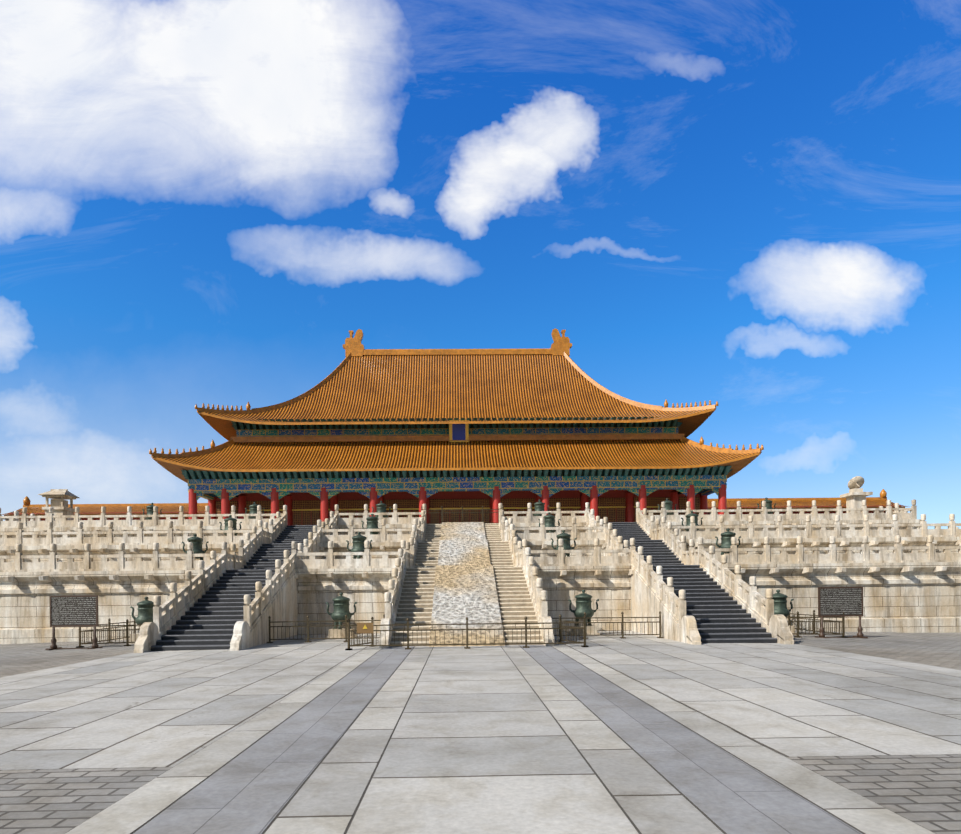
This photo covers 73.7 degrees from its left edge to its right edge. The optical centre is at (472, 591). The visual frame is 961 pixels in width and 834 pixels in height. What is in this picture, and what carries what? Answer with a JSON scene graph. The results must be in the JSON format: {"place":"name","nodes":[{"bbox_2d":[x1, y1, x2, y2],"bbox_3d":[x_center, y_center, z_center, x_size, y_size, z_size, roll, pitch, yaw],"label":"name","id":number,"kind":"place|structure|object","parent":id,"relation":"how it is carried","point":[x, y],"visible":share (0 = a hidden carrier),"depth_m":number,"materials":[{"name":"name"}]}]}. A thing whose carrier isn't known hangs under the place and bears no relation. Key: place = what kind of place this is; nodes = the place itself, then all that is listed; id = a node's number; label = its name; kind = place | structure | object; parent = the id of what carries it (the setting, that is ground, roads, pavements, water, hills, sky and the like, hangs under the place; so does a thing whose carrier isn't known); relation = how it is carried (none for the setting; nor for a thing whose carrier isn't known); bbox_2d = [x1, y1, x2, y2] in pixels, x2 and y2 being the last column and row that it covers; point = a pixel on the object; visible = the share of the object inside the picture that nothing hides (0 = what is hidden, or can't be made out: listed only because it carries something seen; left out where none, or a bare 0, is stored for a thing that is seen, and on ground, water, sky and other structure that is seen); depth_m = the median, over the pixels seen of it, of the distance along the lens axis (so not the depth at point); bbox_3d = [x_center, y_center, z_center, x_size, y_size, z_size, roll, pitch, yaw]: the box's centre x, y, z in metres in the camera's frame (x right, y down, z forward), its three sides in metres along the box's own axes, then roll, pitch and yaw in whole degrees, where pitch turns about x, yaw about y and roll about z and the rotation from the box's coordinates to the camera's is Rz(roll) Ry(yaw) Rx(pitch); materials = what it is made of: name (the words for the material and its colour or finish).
{"place":"outdoors","nodes":[
{"label":"outdoors","id":0,"kind":"place"},
{"bbox_2d":[38,489,78,520],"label":"stone pavilion","id":1,"kind":"structure","parent":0,"point":[59,498],"depth_m":42.59,"materials":[{"name":"stone"}]},
{"bbox_2d":[181,466,732,479],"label":"eave brackets","id":2,"kind":"object","parent":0,"point":[719,470],"visible":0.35,"depth_m":53.07,"materials":[{"name":"teal wood"}]},
{"bbox_2d":[216,490,699,524],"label":"red hall walls","id":3,"kind":"structure","parent":0,"point":[456,495],"depth_m":57.77,"materials":[{"name":"red wood"}]},
{"bbox_2d":[247,506,660,510],"bbox_3d":[-1.097,-6.318,57.694,38.280,2.360,0.029,-1,0,-1],"label":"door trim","id":4,"kind":"structure","parent":3,"relation":"attached to","point":[459,508],"depth_m":57.67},
{"bbox_2d":[152,453,760,471],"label":"roof fascia","id":5,"kind":"structure","parent":3,"relation":"on","point":[417,469],"depth_m":51.81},
{"bbox_2d":[153,454,759,482],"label":"roof eave corners","id":6,"kind":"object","parent":5,"relation":"on","point":[736,467],"depth_m":52.85,"materials":[{"name":"teal wood"}]},
{"bbox_2d":[190,469,722,496],"bbox_3d":[-1.296,-9.936,65.968,44.900,0.900,24.800,-1,0,-1],"label":"hall bracket","id":7,"kind":"object","parent":3,"relation":"attached to","point":[455,474],"depth_m":53.56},
{"bbox_2d":[238,418,676,429],"bbox_3d":[-1.344,-14.226,65.968,39.380,2.420,16.800,-1,0,-1],"label":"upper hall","id":8,"kind":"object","parent":3,"relation":"on","point":[447,426],"depth_m":57.55,"materials":[{"name":"wood"}]},
{"bbox_2d":[231,417,681,429],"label":"eave brackets","id":9,"kind":"object","parent":8,"relation":"on","point":[236,425],"visible":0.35,"depth_m":57.00,"materials":[{"name":"teal wood"}]},
{"bbox_2d":[198,410,714,440],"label":"roof soffit","id":10,"kind":"structure","parent":8,"relation":"on","point":[687,427],"depth_m":57.80,"materials":[{"name":"wood"}]},
{"bbox_2d":[236,427,677,436],"bbox_3d":[-1.344,-14.236,65.968,39.620,0.700,17.040,-1,0,-1],"label":"hall band","id":11,"kind":"object","parent":8,"relation":"attached to","point":[445,431],"visible":0.14,"depth_m":57.43,"materials":[{"name":"wood"}]},
{"bbox_2d":[204,354,712,421],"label":"roof","id":12,"kind":"structure","parent":8,"relation":"on","point":[364,387],"depth_m":62.53,"materials":[{"name":"tile"}]},
{"bbox_2d":[195,352,717,413],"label":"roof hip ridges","id":13,"kind":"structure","parent":12,"relation":"on","point":[348,357],"depth_m":59.45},
{"bbox_2d":[230,328,683,442],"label":"roof ridges","id":14,"kind":"object","parent":13,"relation":"on","point":[560,345],"visible":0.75,"depth_m":57.35,"materials":[{"name":"orange ceramic"}]},
{"bbox_2d":[198,409,715,424],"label":"roof fascia","id":15,"kind":"structure","parent":12,"relation":"attached to","point":[443,422],"depth_m":55.41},
{"bbox_2d":[449,420,468,441],"bbox_3d":[-1.170,-14.118,56.919,1.720,1.900,0.800,-1,0,-1],"label":"plaque frame","id":16,"kind":"object","parent":12,"relation":"attached to","point":[466,431],"visible":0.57,"depth_m":56.84,"materials":[{"name":"gold metal"}]},
{"bbox_2d":[452,424,464,439],"bbox_3d":[-1.170,-14.133,56.879,1.160,1.370,0.580,-1,0,-1],"label":"name plaque","id":17,"kind":"object","parent":16,"relation":"in","point":[458,431],"visible":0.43,"depth_m":56.83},
{"bbox_2d":[158,440,757,468],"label":"roof","id":18,"kind":"structure","parent":3,"relation":"attached to","point":[421,454],"depth_m":54.83,"materials":[{"name":"tile"}]},
{"bbox_2d":[149,436,763,457],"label":"roof hip ridges","id":19,"kind":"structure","parent":18,"relation":"on","point":[214,448],"depth_m":53.96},
{"bbox_2d":[189,484,726,523],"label":"columns","id":20,"kind":"structure","parent":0,"point":[324,512],"depth_m":53.45,"materials":[{"name":"red wood"}]},
{"bbox_2d":[188,475,726,499],"bbox_3d":[-1.284,-8.941,65.968,44.940,1.090,25.160,-1,0,-1],"label":"hall architrave","id":21,"kind":"object","parent":20,"relation":"on","point":[209,488],"visible":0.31,"depth_m":53.41,"materials":[{"name":"teal wood"}]},
{"bbox_2d":[196,489,718,499],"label":"hall spandrels","id":22,"kind":"object","parent":20,"relation":"attached to","point":[430,493],"visible":0.88,"depth_m":53.57,"materials":[{"name":"wood"}]},
{"bbox_2d":[238,492,678,524],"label":"hall columns","id":23,"kind":"structure","parent":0,"point":[334,502],"depth_m":57.53,"materials":[{"name":"red wood"}]},
{"bbox_2d":[0,631,960,833],"bbox_3d":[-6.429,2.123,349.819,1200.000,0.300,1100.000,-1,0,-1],"label":"ground","id":24,"kind":"structure","parent":0,"point":[924,791],"depth_m":6.60,"materials":[{"name":"stone"}]},
{"bbox_2d":[45,595,101,649],"bbox_3d":[-15.025,1.177,24.196,2.080,2.020,0.760,-1,0,-1],"label":"info sign frame","id":25,"kind":"object","parent":24,"relation":"on","point":[95,645],"visible":0.98,"depth_m":24.16,"materials":[{"name":"metal"}]},
{"bbox_2d":[51,597,95,624],"bbox_3d":[-15.030,0.757,24.196,1.680,1.080,0.040,-1,0,-1],"label":"sign panel","id":26,"kind":"object","parent":25,"relation":"in","point":[73,610],"visible":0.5,"depth_m":24.18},
{"bbox_2d":[8,512,203,520],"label":"gate walls","id":27,"kind":"structure","parent":24,"relation":"on","point":[120,518],"depth_m":79.87,"materials":[{"name":"red paint"}]},
{"bbox_2d":[2,506,205,514],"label":"gate roof","id":28,"kind":"structure","parent":27,"relation":"on","point":[109,510],"depth_m":82.32,"materials":[{"name":"orange tile"}]},
{"bbox_2d":[4,496,207,518],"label":"gate ridge","id":29,"kind":"structure","parent":27,"relation":"on","point":[26,501],"depth_m":83.74,"materials":[{"name":"orange tile"}]},
{"bbox_2d":[0,633,379,769],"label":"stone paving","id":30,"kind":"structure","parent":24,"relation":"on","point":[157,709],"depth_m":11.56,"materials":[{"name":"grey stone"}]},
{"bbox_2d":[76,506,847,649],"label":"iron fences","id":31,"kind":"object","parent":24,"relation":"on","point":[347,625],"visible":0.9,"depth_m":24.66,"materials":[{"name":"brown metal"}]},
{"bbox_2d":[357,623,373,632],"bbox_3d":[-3.512,1.215,21.060,0.540,0.350,0.030,-1,0,-1],"label":"warning board","id":32,"kind":"object","parent":31,"relation":"on","point":[369,629],"visible":0.86,"depth_m":21.05,"materials":[{"name":"brown wood"}]},
{"bbox_2d":[129,625,796,643],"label":"censer pedestals","id":33,"kind":"object","parent":24,"relation":"on","point":[335,633],"visible":0.02,"depth_m":26.48,"materials":[{"name":"stone"}]},
{"bbox_2d":[130,497,793,628],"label":"bronze censers","id":34,"kind":"object","parent":33,"relation":"on","point":[583,601],"visible":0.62,"depth_m":31.62,"materials":[{"name":"green metal"}]},
{"bbox_2d":[151,522,776,650],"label":"side steps","id":35,"kind":"structure","parent":24,"relation":"on","point":[211,617],"depth_m":25.86,"materials":[{"name":"stone"}]},
{"bbox_2d":[134,524,793,652],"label":"stair side walls","id":36,"kind":"structure","parent":24,"relation":"on","point":[645,602],"depth_m":26.34,"materials":[{"name":"stone"}]},
{"bbox_2d":[390,523,543,646],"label":"central stairs","id":37,"kind":"structure","parent":24,"relation":"on","point":[415,604],"depth_m":26.72,"materials":[{"name":"stone"}]},
{"bbox_2d":[429,522,504,646],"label":"carved stone ramp","id":38,"kind":"structure","parent":37,"relation":"on","point":[465,586],"depth_m":26.71,"materials":[{"name":"beige stone"}]},
{"bbox_2d":[0,519,960,643],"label":"terrace walls","id":39,"kind":"structure","parent":24,"relation":"on","point":[922,597],"depth_m":29.78,"materials":[{"name":"beige stone"}]},
{"bbox_2d":[0,499,960,648],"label":"balustrades","id":40,"kind":"object","parent":39,"relation":"on","point":[714,563],"visible":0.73,"depth_m":30.11,"materials":[{"name":"stone"}]},
{"bbox_2d":[3,522,960,581],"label":"dragon spouts","id":41,"kind":"object","parent":39,"relation":"attached to","point":[150,577],"visible":0.44,"depth_m":29.84,"materials":[{"name":"stone"}]},
{"bbox_2d":[840,476,872,512],"bbox_3d":[26.131,-6.137,43.586,1.600,3.280,1.600,-1,0,-1],"label":"sundial","id":42,"kind":"object","parent":39,"relation":"on","point":[856,495],"visible":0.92,"depth_m":43.30,"materials":[{"name":"stone"}]},
{"bbox_2d":[66,644,906,833],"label":"path joints","id":43,"kind":"object","parent":24,"relation":"on","point":[589,765],"depth_m":6.89,"materials":[{"name":"grey stone"}]},
{"bbox_2d":[65,644,381,833],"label":"paving strip","id":44,"kind":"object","parent":43,"relation":"on","point":[130,813],"depth_m":7.00,"materials":[{"name":"stone"}]},
{"bbox_2d":[134,646,414,833],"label":"grey band","id":45,"kind":"object","parent":43,"relation":"on","point":[253,789],"depth_m":6.97,"materials":[{"name":"grey stone"}]},
{"bbox_2d":[265,646,432,833],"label":"paving strip","id":46,"kind":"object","parent":43,"relation":"on","point":[326,798],"depth_m":6.94,"materials":[{"name":"grey stone"}]},
{"bbox_2d":[347,646,638,833],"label":"central walkway","id":47,"kind":"structure","parent":43,"relation":"on","point":[480,742],"depth_m":6.88,"materials":[{"name":"grey stone"}]},
{"bbox_2d":[501,645,723,833],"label":"paving strip","id":48,"kind":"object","parent":43,"relation":"on","point":[650,799],"depth_m":6.82,"materials":[{"name":"grey stone"}]},
{"bbox_2d":[520,645,861,833],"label":"grey band","id":49,"kind":"object","parent":24,"relation":"attached to","point":[725,791],"depth_m":6.79,"materials":[{"name":"grey stone"}]},
{"bbox_2d":[552,642,935,833],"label":"paving strip","id":50,"kind":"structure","parent":24,"relation":"attached to","point":[861,813],"depth_m":6.77,"materials":[{"name":"stone"}]},
{"bbox_2d":[553,631,960,756],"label":"stone pavement","id":51,"kind":"structure","parent":24,"relation":"on","point":[791,700],"depth_m":11.72,"materials":[{"name":"grey stone"}]},
{"bbox_2d":[708,505,900,514],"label":"gate walls","id":52,"kind":"structure","parent":24,"relation":"on","point":[793,512],"depth_m":81.49,"materials":[{"name":"red paint"}]},
{"bbox_2d":[708,500,910,507],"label":"gate roof","id":53,"kind":"structure","parent":52,"relation":"on","point":[869,503],"depth_m":84.05,"materials":[{"name":"orange tile"}]},
{"bbox_2d":[707,489,904,512],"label":"gate ridge","id":54,"kind":"structure","parent":53,"relation":"on","point":[883,493],"depth_m":85.45,"materials":[{"name":"orange tile"}]},
{"bbox_2d":[815,587,867,637],"bbox_3d":[14.654,0.843,25.462,2.080,2.020,0.760,-1,0,-1],"label":"sign frame","id":55,"kind":"object","parent":24,"relation":"on","point":[860,634],"visible":0.96,"depth_m":25.42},
{"bbox_2d":[820,588,861,614],"bbox_3d":[14.649,0.422,25.462,1.680,1.080,0.040,-1,0,-1],"label":"sign panel","id":56,"kind":"object","parent":55,"relation":"in","point":[839,601],"visible":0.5,"depth_m":25.44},
{"bbox_2d":[0,0,960,528],"label":"sky","id":57,"kind":"structure","parent":0,"point":[752,208],"materials":[{"name":"blue"}]}
]}

